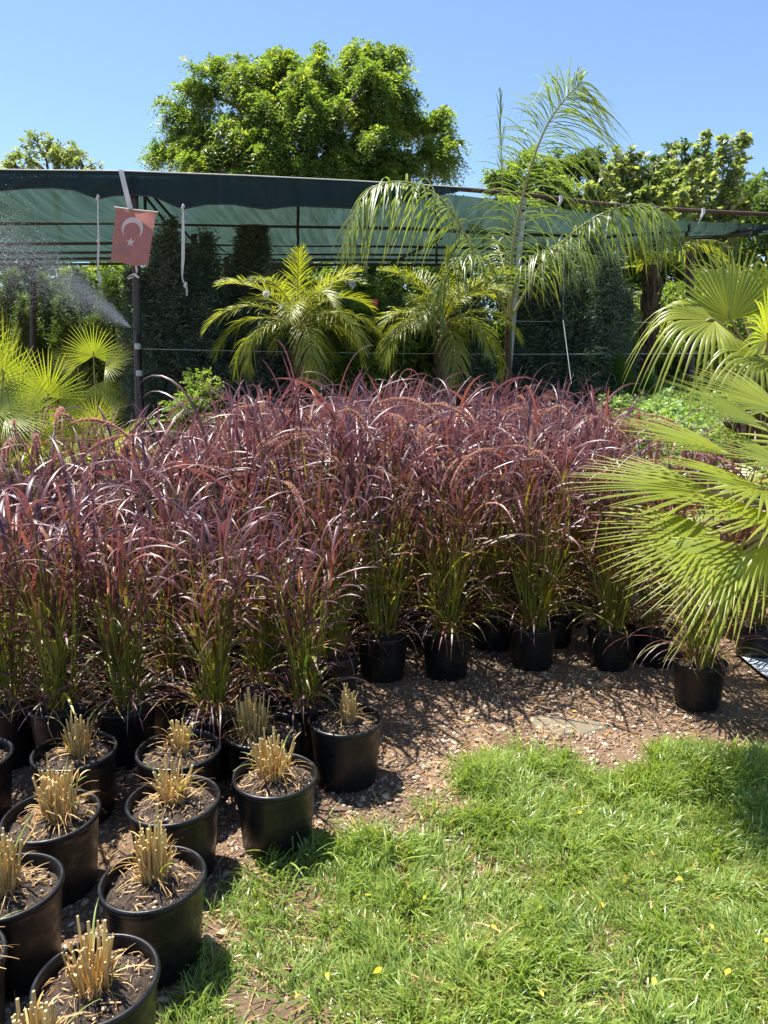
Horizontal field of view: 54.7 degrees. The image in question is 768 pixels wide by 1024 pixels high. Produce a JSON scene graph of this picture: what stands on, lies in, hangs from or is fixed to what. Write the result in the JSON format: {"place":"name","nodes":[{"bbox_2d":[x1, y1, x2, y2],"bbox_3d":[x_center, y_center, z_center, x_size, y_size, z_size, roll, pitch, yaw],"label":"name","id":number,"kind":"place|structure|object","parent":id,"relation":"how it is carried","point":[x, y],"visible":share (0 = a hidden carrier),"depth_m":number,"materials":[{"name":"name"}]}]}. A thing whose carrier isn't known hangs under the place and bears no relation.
{"place":"outdoors","nodes":[
{"label":"outdoors","id":0,"kind":"place"},
{"bbox_2d":[0,413,110,619],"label":"potted grass","id":1,"kind":"object","parent":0,"point":[37,453],"depth_m":4.19,"materials":[{"name":"plant"}]},
{"bbox_2d":[81,482,239,733],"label":"potted grass","id":2,"kind":"object","parent":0,"point":[162,721],"depth_m":3.17,"materials":[{"name":"plant"}]},
{"bbox_2d":[54,398,272,664],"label":"potted grass","id":3,"kind":"object","parent":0,"point":[170,474],"depth_m":3.79,"materials":[{"name":"plant"}]},
{"bbox_2d":[85,422,292,602],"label":"potted grass","id":4,"kind":"object","parent":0,"point":[112,437],"depth_m":4.24,"materials":[{"name":"plant"}]},
{"bbox_2d":[139,381,321,578],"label":"potted grass","id":5,"kind":"object","parent":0,"point":[218,419],"depth_m":4.66,"materials":[{"name":"plant"}]},
{"bbox_2d":[261,367,469,647],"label":"potted grass","id":6,"kind":"object","parent":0,"point":[415,438],"depth_m":4.09,"materials":[{"name":"plant"}]},
{"bbox_2d":[252,379,482,682],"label":"potted grass","id":7,"kind":"object","parent":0,"point":[379,663],"depth_m":3.69,"materials":[{"name":"plant"}]},
{"bbox_2d":[0,433,767,1023],"bbox_3d":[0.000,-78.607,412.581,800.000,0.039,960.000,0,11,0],"label":"ground","id":8,"kind":"structure","parent":0,"point":[748,691],"depth_m":2.84,"materials":[{"name":"soil"}]},
{"bbox_2d":[0,738,14,821],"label":"potted stubble","id":9,"kind":"object","parent":8,"relation":"on","point":[7,749],"visible":0.95,"depth_m":2.57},
{"bbox_2d":[0,910,20,1023],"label":"potted stubble","id":10,"kind":"object","parent":8,"relation":"on","point":[3,948],"visible":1,"depth_m":1.71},
{"bbox_2d":[0,266,29,453],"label":"young conifer","id":11,"kind":"object","parent":8,"relation":"on","point":[8,307],"visible":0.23,"depth_m":12.82,"materials":[{"name":"green plant"}]},
{"bbox_2d":[0,806,64,999],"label":"potted stubble","id":12,"kind":"object","parent":8,"relation":"on","point":[31,885],"visible":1,"depth_m":1.89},
{"bbox_2d":[0,306,88,618],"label":"fan palm","id":13,"kind":"object","parent":8,"relation":"on","point":[9,416],"visible":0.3,"depth_m":4.24,"materials":[{"name":"green plant"}]},
{"bbox_2d":[0,484,95,769],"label":"potted grass","id":14,"kind":"object","parent":8,"relation":"on","point":[21,737],"depth_m":2.90,"materials":[{"name":"plant"}]},
{"bbox_2d":[0,753,104,908],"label":"potted stubble","id":15,"kind":"object","parent":8,"relation":"on","point":[62,825],"visible":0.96,"depth_m":2.20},
{"bbox_2d":[0,129,105,269],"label":"leafy tree","id":16,"kind":"object","parent":8,"relation":"on","point":[70,160],"visible":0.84,"depth_m":15.77,"materials":[{"name":"green plant"}]},
{"bbox_2d":[8,289,103,452],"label":"young conifer","id":17,"kind":"object","parent":8,"relation":"on","point":[23,318],"visible":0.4,"depth_m":12.29,"materials":[{"name":"green plant"}]},
{"bbox_2d":[11,990,100,1023],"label":"potted stubble","id":18,"kind":"object","parent":8,"relation":"on","point":[40,1016],"visible":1,"depth_m":1.40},
{"bbox_2d":[26,268,89,441],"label":"young conifer","id":19,"kind":"object","parent":8,"relation":"on","point":[43,314],"visible":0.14,"depth_m":12.56,"materials":[{"name":"green plant"}]},
{"bbox_2d":[0,497,120,692],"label":"potted grass","id":20,"kind":"object","parent":8,"relation":"on","point":[59,547],"depth_m":3.23,"materials":[{"name":"plant"}]},
{"bbox_2d":[0,417,133,641],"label":"potted grass","id":21,"kind":"object","parent":8,"relation":"on","point":[92,420],"depth_m":3.71,"materials":[{"name":"plant"}]},
{"bbox_2d":[0,342,136,580],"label":"fan palm","id":22,"kind":"object","parent":8,"relation":"on","point":[60,395],"visible":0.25,"depth_m":4.52,"materials":[{"name":"green plant"}]},
{"bbox_2d":[29,705,117,823],"bbox_3d":[-1.084,0.884,2.610,0.288,0.381,0.288,0,11,0],"label":"potted stubble","id":23,"kind":"object","parent":8,"relation":"on","point":[92,752],"visible":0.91,"depth_m":2.58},
{"bbox_2d":[0,453,146,747],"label":"potted grass","id":24,"kind":"object","parent":8,"relation":"on","point":[43,727],"depth_m":2.81,"materials":[{"name":"plant"}]},
{"bbox_2d":[43,262,113,455],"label":"young conifer","id":25,"kind":"object","parent":8,"relation":"on","point":[82,286],"visible":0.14,"depth_m":12.93,"materials":[{"name":"green plant"}]},
{"bbox_2d":[0,433,160,672],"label":"potted grass","id":26,"kind":"object","parent":8,"relation":"on","point":[9,443],"depth_m":3.62,"materials":[{"name":"plant"}]},
{"bbox_2d":[39,262,132,449],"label":"hedge tree","id":27,"kind":"object","parent":8,"relation":"on","point":[94,277],"visible":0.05,"depth_m":14.33,"materials":[{"name":"green plant"}]},
{"bbox_2d":[0,404,180,627],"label":"potted grass","id":28,"kind":"object","parent":8,"relation":"on","point":[59,410],"depth_m":4.33,"materials":[{"name":"purple plant"}]},
{"bbox_2d":[30,322,153,483],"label":"fan palm","id":29,"kind":"object","parent":8,"relation":"on","point":[96,388],"visible":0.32,"depth_m":5.13,"materials":[{"name":"green plant"}]},
{"bbox_2d":[29,898,160,1023],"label":"potted stubble","id":30,"kind":"object","parent":8,"relation":"on","point":[118,974],"visible":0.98,"depth_m":1.62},
{"bbox_2d":[22,434,172,665],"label":"potted grass","id":31,"kind":"object","parent":8,"relation":"on","point":[108,523],"depth_m":3.82,"materials":[{"name":"purple plant"}]},
{"bbox_2d":[0,426,196,646],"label":"potted grass","id":32,"kind":"object","parent":8,"relation":"on","point":[95,464],"depth_m":4.10,"materials":[{"name":"plant"}]},
{"bbox_2d":[73,265,134,448],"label":"young conifer","id":33,"kind":"object","parent":8,"relation":"on","point":[110,282],"visible":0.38,"depth_m":12.70,"materials":[{"name":"green plant"}]},
{"bbox_2d":[7,489,203,770],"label":"potted grass","id":34,"kind":"object","parent":8,"relation":"on","point":[132,732],"depth_m":2.88,"materials":[{"name":"plant"}]},
{"bbox_2d":[11,475,209,698],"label":"potted grass","id":35,"kind":"object","parent":8,"relation":"on","point":[93,663],"depth_m":3.53,"materials":[{"name":"plant"}]},
{"bbox_2d":[46,394,220,599],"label":"potted grass","id":36,"kind":"object","parent":8,"relation":"on","point":[133,440],"depth_m":4.42,"materials":[{"name":"plant"}]},
{"bbox_2d":[49,418,221,646],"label":"potted grass","id":37,"kind":"object","parent":8,"relation":"on","point":[122,452],"depth_m":4.18,"materials":[{"name":"plant"}]},
{"bbox_2d":[97,803,206,988],"bbox_3d":[-0.606,0.988,1.960,0.273,0.424,0.278,0,11,0],"label":"potted stubble","id":38,"kind":"object","parent":8,"relation":"on","point":[150,890],"visible":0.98,"depth_m":1.92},
{"bbox_2d":[25,422,280,699],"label":"potted grass","id":39,"kind":"object","parent":8,"relation":"on","point":[190,486],"depth_m":3.51,"materials":[{"name":"purple plant"}]},
{"bbox_2d":[125,754,220,879],"bbox_3d":[-0.655,0.948,2.316,0.292,0.367,0.286,0,11,0],"label":"potted stubble","id":40,"kind":"object","parent":8,"relation":"on","point":[188,803],"visible":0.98,"depth_m":2.29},
{"bbox_2d":[114,214,233,471],"bbox_3d":[-2.547,-1.900,9.127,1.474,3.407,1.146,1,11,3],"label":"conifer tree","id":41,"kind":"object","parent":8,"relation":"on","point":[156,322],"visible":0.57,"depth_m":8.90,"materials":[{"name":"green plant"}]},
{"bbox_2d":[135,704,221,784],"bbox_3d":[-0.722,0.895,2.621,0.295,0.354,0.292,0,11,0],"label":"potted stubble","id":42,"kind":"object","parent":8,"relation":"on","point":[201,754],"visible":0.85,"depth_m":2.60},
{"bbox_2d":[143,367,231,464],"bbox_3d":[-1.816,-0.578,7.347,0.858,1.690,0.868,9,14,37],"label":"shrub","id":43,"kind":"object","parent":8,"relation":"on","point":[201,388],"visible":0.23,"depth_m":7.21,"materials":[{"name":"green plant"}]},
{"bbox_2d":[167,224,242,427],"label":"conifer tree","id":44,"kind":"object","parent":8,"relation":"on","point":[200,275],"visible":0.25,"depth_m":9.16,"materials":[{"name":"green plant"}]},
{"bbox_2d":[123,488,294,780],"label":"potted grass","id":45,"kind":"object","parent":8,"relation":"on","point":[211,710],"depth_m":2.81,"materials":[{"name":"purple plant"}]},
{"bbox_2d":[136,372,336,671],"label":"potted grass","id":46,"kind":"object","parent":8,"relation":"on","point":[249,478],"depth_m":3.71,"materials":[{"name":"purple plant"}]},
{"bbox_2d":[139,377,345,594],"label":"potted grass","id":47,"kind":"object","parent":8,"relation":"on","point":[259,434],"depth_m":4.31,"materials":[{"name":"plant"}]},
{"bbox_2d":[174,493,328,711],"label":"potted grass","id":48,"kind":"object","parent":8,"relation":"on","point":[265,653],"depth_m":3.16,"materials":[{"name":"plant"}]},
{"bbox_2d":[223,224,286,427],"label":"conifer tree","id":49,"kind":"object","parent":8,"relation":"on","point":[252,248],"visible":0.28,"depth_m":9.59,"materials":[{"name":"green plant"}]},
{"bbox_2d":[222,687,301,797],"bbox_3d":[-0.462,0.843,2.756,0.316,0.406,0.291,0,11,0],"label":"potted stubble","id":50,"kind":"object","parent":8,"relation":"on","point":[245,725],"visible":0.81,"depth_m":2.72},
{"bbox_2d":[220,256,312,427],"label":"conifer tree","id":51,"kind":"object","parent":8,"relation":"on","point":[275,364],"visible":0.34,"depth_m":9.24,"materials":[{"name":"green plant"}]},
{"bbox_2d":[209,262,338,382],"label":"hedge tree","id":52,"kind":"object","parent":8,"relation":"on","point":[318,275],"visible":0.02,"depth_m":13.43,"materials":[{"name":"green plant"}]},
{"bbox_2d":[232,727,317,862],"bbox_3d":[-0.358,0.909,2.453,0.283,0.392,0.288,0,11,0],"label":"potted stubble","id":53,"kind":"object","parent":8,"relation":"on","point":[274,785],"visible":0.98,"depth_m":2.39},
{"bbox_2d":[159,451,396,693],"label":"potted grass","id":54,"kind":"object","parent":8,"relation":"on","point":[299,514],"depth_m":3.44,"materials":[{"name":"plant"}]},
{"bbox_2d":[201,503,373,760],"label":"potted grass","id":55,"kind":"object","parent":8,"relation":"on","point":[298,705],"depth_m":2.95,"materials":[{"name":"plant"}]},
{"bbox_2d":[199,242,385,414],"bbox_3d":[-0.887,-1.311,7.621,1.863,2.807,1.723,0,11,0],"label":"date palm","id":56,"kind":"object","parent":8,"relation":"on","point":[299,328],"visible":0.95,"depth_m":7.36,"materials":[{"name":"green plant"}]},
{"bbox_2d":[135,36,474,285],"bbox_3d":[-1.837,-6.614,18.191,8.073,9.284,4.201,0,11,0],"label":"leafy tree","id":57,"kind":"object","parent":8,"relation":"on","point":[285,105],"visible":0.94,"depth_m":16.96,"materials":[{"name":"green plant"}]},
{"bbox_2d":[212,401,399,640],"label":"potted grass","id":58,"kind":"object","parent":8,"relation":"on","point":[275,489],"depth_m":4.01,"materials":[{"name":"plant"}]},
{"bbox_2d":[206,339,440,671],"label":"potted grass","id":59,"kind":"object","parent":8,"relation":"on","point":[357,415],"depth_m":3.69,"materials":[{"name":"plant"}]},
{"bbox_2d":[267,457,404,702],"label":"potted grass","id":60,"kind":"object","parent":8,"relation":"on","point":[347,658],"depth_m":3.33,"materials":[{"name":"plant"}]},
{"bbox_2d":[307,682,383,792],"bbox_3d":[-0.146,0.843,2.845,0.290,0.370,0.286,0,11,0],"label":"potted stubble","id":61,"kind":"object","parent":8,"relation":"on","point":[345,738],"visible":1,"depth_m":2.77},
{"bbox_2d":[307,262,404,392],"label":"hedge tree","id":62,"kind":"object","parent":8,"relation":"on","point":[372,270],"visible":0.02,"depth_m":13.84,"materials":[{"name":"green plant"}]},
{"bbox_2d":[305,265,422,418],"bbox_3d":[-0.295,-1.510,8.818,1.377,2.835,1.379,7,13,30],"label":"shrub","id":63,"kind":"object","parent":8,"relation":"on","point":[346,355],"visible":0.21,"depth_m":8.60,"materials":[{"name":"green plant"}]},
{"bbox_2d":[0,169,767,476],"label":"shade canopy","id":64,"kind":"object","parent":8,"relation":"on","point":[289,213],"visible":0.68,"depth_m":8.94,"materials":[{"name":"green fabric"},{"name":"dark steel"}]},
{"bbox_2d":[111,170,157,279],"bbox_3d":[-2.537,-2.911,7.526,0.527,1.079,0.130,0,11,0],"label":"flag","id":65,"kind":"object","parent":64,"relation":"hanging from","point":[132,235],"visible":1,"depth_m":7.53,"materials":[{"name":"red fabric"}]},
{"bbox_2d":[131,328,145,464],"bbox_3d":[-2.613,-0.966,8.014,0.081,1.998,0.068,5,12,24],"label":"sprinkler","id":66,"kind":"object","parent":64,"relation":"attached to","point":[137,347],"visible":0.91,"depth_m":7.90,"materials":[{"name":"black plastic"}]},
{"bbox_2d":[0,192,130,347],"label":"water spray","id":67,"kind":"object","parent":66,"relation":"attached to","point":[114,316],"visible":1,"depth_m":7.72,"materials":[{"name":"liquid"}]},
{"bbox_2d":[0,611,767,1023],"bbox_3d":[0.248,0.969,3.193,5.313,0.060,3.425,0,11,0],"label":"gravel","id":68,"kind":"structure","parent":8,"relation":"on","point":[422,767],"depth_m":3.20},
{"bbox_2d":[340,808,435,867],"bbox_3d":[0.015,1.060,2.393,0.320,0.126,0.272,0,11,0],"label":"grass tuft","id":69,"kind":"object","parent":8,"relation":"on","point":[392,839],"visible":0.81,"depth_m":2.40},
{"bbox_2d":[306,408,524,647],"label":"potted grass","id":70,"kind":"object","parent":8,"relation":"on","point":[417,641],"depth_m":4.16,"materials":[{"name":"plant"}]},
{"bbox_2d":[365,283,468,408],"bbox_3d":[0.448,-1.564,9.492,1.521,2.659,1.382,0,11,0],"label":"shrub","id":71,"kind":"object","parent":8,"relation":"on","point":[426,343],"visible":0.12,"depth_m":9.10,"materials":[{"name":"green plant"}]},
{"bbox_2d":[375,263,485,380],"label":"hedge tree","id":72,"kind":"object","parent":8,"relation":"on","point":[433,270],"visible":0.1,"depth_m":14.23,"materials":[{"name":"green plant"}]},
{"bbox_2d":[366,244,525,411],"bbox_3d":[0.618,-1.355,7.823,1.664,2.816,1.706,0,11,0],"label":"date palm","id":73,"kind":"object","parent":8,"relation":"on","point":[452,301],"visible":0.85,"depth_m":7.45,"materials":[{"name":"green plant"}]},
{"bbox_2d":[156,728,767,1023],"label":"grass","id":74,"kind":"structure","parent":8,"relation":"on","point":[748,770],"depth_m":2.16,"materials":[{"name":"plant"}]},
{"bbox_2d":[377,375,546,625],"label":"potted grass","id":75,"kind":"object","parent":8,"relation":"on","point":[478,436],"depth_m":4.38,"materials":[{"name":"plant"}]},
{"bbox_2d":[425,278,511,434],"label":"conifer tree","id":76,"kind":"object","parent":8,"relation":"on","point":[477,364],"visible":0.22,"depth_m":8.77,"materials":[{"name":"green plant"}]},
{"bbox_2d":[371,405,568,680],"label":"potted grass","id":77,"kind":"object","parent":8,"relation":"on","point":[446,648],"depth_m":3.70,"materials":[{"name":"plant"}]},
{"bbox_2d":[393,407,590,650],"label":"potted grass","id":78,"kind":"object","parent":8,"relation":"on","point":[498,641],"depth_m":4.10,"materials":[{"name":"plant"}]},
{"bbox_2d":[329,58,687,404],"bbox_3d":[1.206,-2.167,7.822,3.469,4.411,2.085,0,11,0],"label":"queen palm","id":79,"kind":"object","parent":8,"relation":"on","point":[560,246],"visible":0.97,"depth_m":7.23,"materials":[{"name":"green plant"}]},
{"bbox_2d":[475,189,568,398],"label":"hedge tree","id":80,"kind":"object","parent":8,"relation":"on","point":[499,327],"visible":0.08,"depth_m":13.97,"materials":[{"name":"green plant"}]},
{"bbox_2d":[420,376,630,617],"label":"potted grass","id":81,"kind":"object","parent":8,"relation":"on","point":[560,406],"depth_m":4.32,"materials":[{"name":"plant"}]},
{"bbox_2d":[500,238,563,413],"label":"conifer tree","id":82,"kind":"object","parent":8,"relation":"on","point":[538,309],"visible":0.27,"depth_m":8.83,"materials":[{"name":"green plant"}]},
{"bbox_2d":[477,143,587,211],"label":"leafy tree","id":83,"kind":"object","parent":8,"relation":"on","point":[487,179],"visible":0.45,"depth_m":14.80,"materials":[{"name":"green plant"}]},
{"bbox_2d":[430,406,638,671],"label":"potted grass","id":84,"kind":"object","parent":8,"relation":"on","point":[540,630],"depth_m":3.82,"materials":[{"name":"plant"}]},
{"bbox_2d":[515,254,592,429],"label":"conifer tree","id":85,"kind":"object","parent":8,"relation":"on","point":[563,312],"visible":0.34,"depth_m":8.69,"materials":[{"name":"green plant"}]},
{"bbox_2d":[532,716,608,734],"bbox_3d":[0.829,0.959,3.288,0.341,0.047,0.182,0,11,0],"label":"paving stone","id":86,"kind":"object","parent":8,"relation":"on","point":[583,726],"visible":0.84,"depth_m":3.28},
{"bbox_2d":[525,143,616,294],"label":"leafy tree","id":87,"kind":"object","parent":8,"relation":"on","point":[589,168],"visible":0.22,"depth_m":15.70,"materials":[{"name":"green plant"}]},
{"bbox_2d":[556,225,644,450],"bbox_3d":[2.509,-1.728,8.790,1.102,3.197,1.036,-10,15,-43],"label":"conifer tree","id":88,"kind":"object","parent":8,"relation":"on","point":[611,319],"visible":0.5,"depth_m":8.53,"materials":[{"name":"green plant"}]},
{"bbox_2d":[595,343,657,470],"bbox_3d":[2.780,-1.041,8.653,0.688,1.885,0.906,3,11,15],"label":"banana plant","id":89,"kind":"object","parent":8,"relation":"on","point":[621,367],"visible":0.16,"depth_m":8.49,"materials":[{"name":"green plant"}]},
{"bbox_2d":[579,143,678,282],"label":"pale tree","id":90,"kind":"object","parent":8,"relation":"on","point":[637,189],"visible":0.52,"depth_m":13.52,"materials":[{"name":"green plant"}]},
{"bbox_2d":[509,409,757,671],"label":"potted grass","id":91,"kind":"object","parent":8,"relation":"on","point":[615,656],"depth_m":3.83,"materials":[{"name":"plant"}]},
{"bbox_2d":[576,235,731,461],"bbox_3d":[3.768,-2.123,10.594,2.056,3.287,2.102,0,11,0],"label":"palm tree","id":92,"kind":"object","parent":8,"relation":"on","point":[650,300],"visible":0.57,"depth_m":10.36,"materials":[{"name":"green plant"}]},
{"bbox_2d":[561,366,767,668],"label":"fan palm","id":93,"kind":"object","parent":8,"relation":"on","point":[689,539],"visible":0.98,"depth_m":2.65,"materials":[{"name":"green plant"}]},
{"bbox_2d":[577,416,753,668],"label":"potted grass","id":94,"kind":"object","parent":8,"relation":"on","point":[641,643],"depth_m":3.87,"materials":[{"name":"plant"}]},
{"bbox_2d":[573,425,767,711],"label":"potted grass","id":95,"kind":"object","parent":8,"relation":"on","point":[696,688],"depth_m":3.42,"materials":[{"name":"plant"}]},
{"bbox_2d":[587,371,767,584],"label":"ground cover","id":96,"kind":"object","parent":8,"relation":"on","point":[673,409],"visible":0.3,"depth_m":6.28,"materials":[{"name":"plant"}]},
{"bbox_2d":[619,216,736,448],"bbox_3d":[5.283,-3.294,14.107,2.445,4.524,3.027,-6,12,-27],"label":"hedge tree","id":97,"kind":"object","parent":8,"relation":"on","point":[678,273],"visible":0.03,"depth_m":13.31,"materials":[{"name":"green plant"}]},
{"bbox_2d":[621,241,767,639],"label":"fan palm","id":98,"kind":"object","parent":8,"relation":"on","point":[746,296],"visible":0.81,"depth_m":3.82,"materials":[{"name":"green plant"}]},
{"bbox_2d":[654,270,750,392],"bbox_3d":[4.744,-2.151,11.469,1.411,3.064,1.258,0,11,0],"label":"shrub","id":99,"kind":"object","parent":8,"relation":"on","point":[675,363],"visible":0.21,"depth_m":11.15,"materials":[{"name":"green plant"}]},
{"bbox_2d":[639,137,767,238],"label":"leafy tree","id":100,"kind":"object","parent":8,"relation":"on","point":[685,147],"visible":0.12,"depth_m":17.53,"materials":[{"name":"green plant"}]},
{"bbox_2d":[672,127,755,271],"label":"pale tree","id":101,"kind":"object","parent":8,"relation":"on","point":[691,194],"visible":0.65,"depth_m":13.15,"materials":[{"name":"green plant"}]},
{"bbox_2d":[676,429,767,659],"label":"potted grass","id":102,"kind":"object","parent":8,"relation":"on","point":[758,629],"depth_m":3.98,"materials":[{"name":"plant"}]},
{"bbox_2d":[727,167,767,271],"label":"hedge tree","id":103,"kind":"object","parent":8,"relation":"on","point":[760,242],"visible":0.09,"depth_m":16.10,"materials":[{"name":"green plant"}]},
{"bbox_2d":[0,0,767,322],"label":"sky","id":104,"kind":"structure","parent":0,"point":[89,73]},
{"bbox_2d":[295,369,508,622],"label":"potted grass","id":105,"kind":"object","parent":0,"point":[407,416],"depth_m":4.43,"materials":[{"name":"plant"}]},
{"bbox_2d":[354,377,478,594],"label":"potted grass","id":106,"kind":"object","parent":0,"point":[420,432],"depth_m":4.59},
{"bbox_2d":[395,380,554,604],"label":"potted grass","id":107,"kind":"object","parent":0,"point":[477,400],"depth_m":4.70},
{"bbox_2d":[481,406,650,648],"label":"potted grass","id":108,"kind":"object","parent":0,"point":[564,637],"depth_m":4.12,"materials":[{"name":"plant"}]},
{"bbox_2d":[492,374,682,610],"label":"potted grass","id":109,"kind":"object","parent":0,"point":[593,421],"depth_m":4.74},
{"bbox_2d":[503,381,679,627],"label":"potted grass","id":110,"kind":"object","parent":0,"point":[582,617],"depth_m":4.41,"materials":[{"name":"plant"}]},
{"bbox_2d":[546,417,690,622],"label":"potted grass","id":111,"kind":"object","parent":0,"point":[617,530],"depth_m":4.12,"materials":[{"name":"plant"}]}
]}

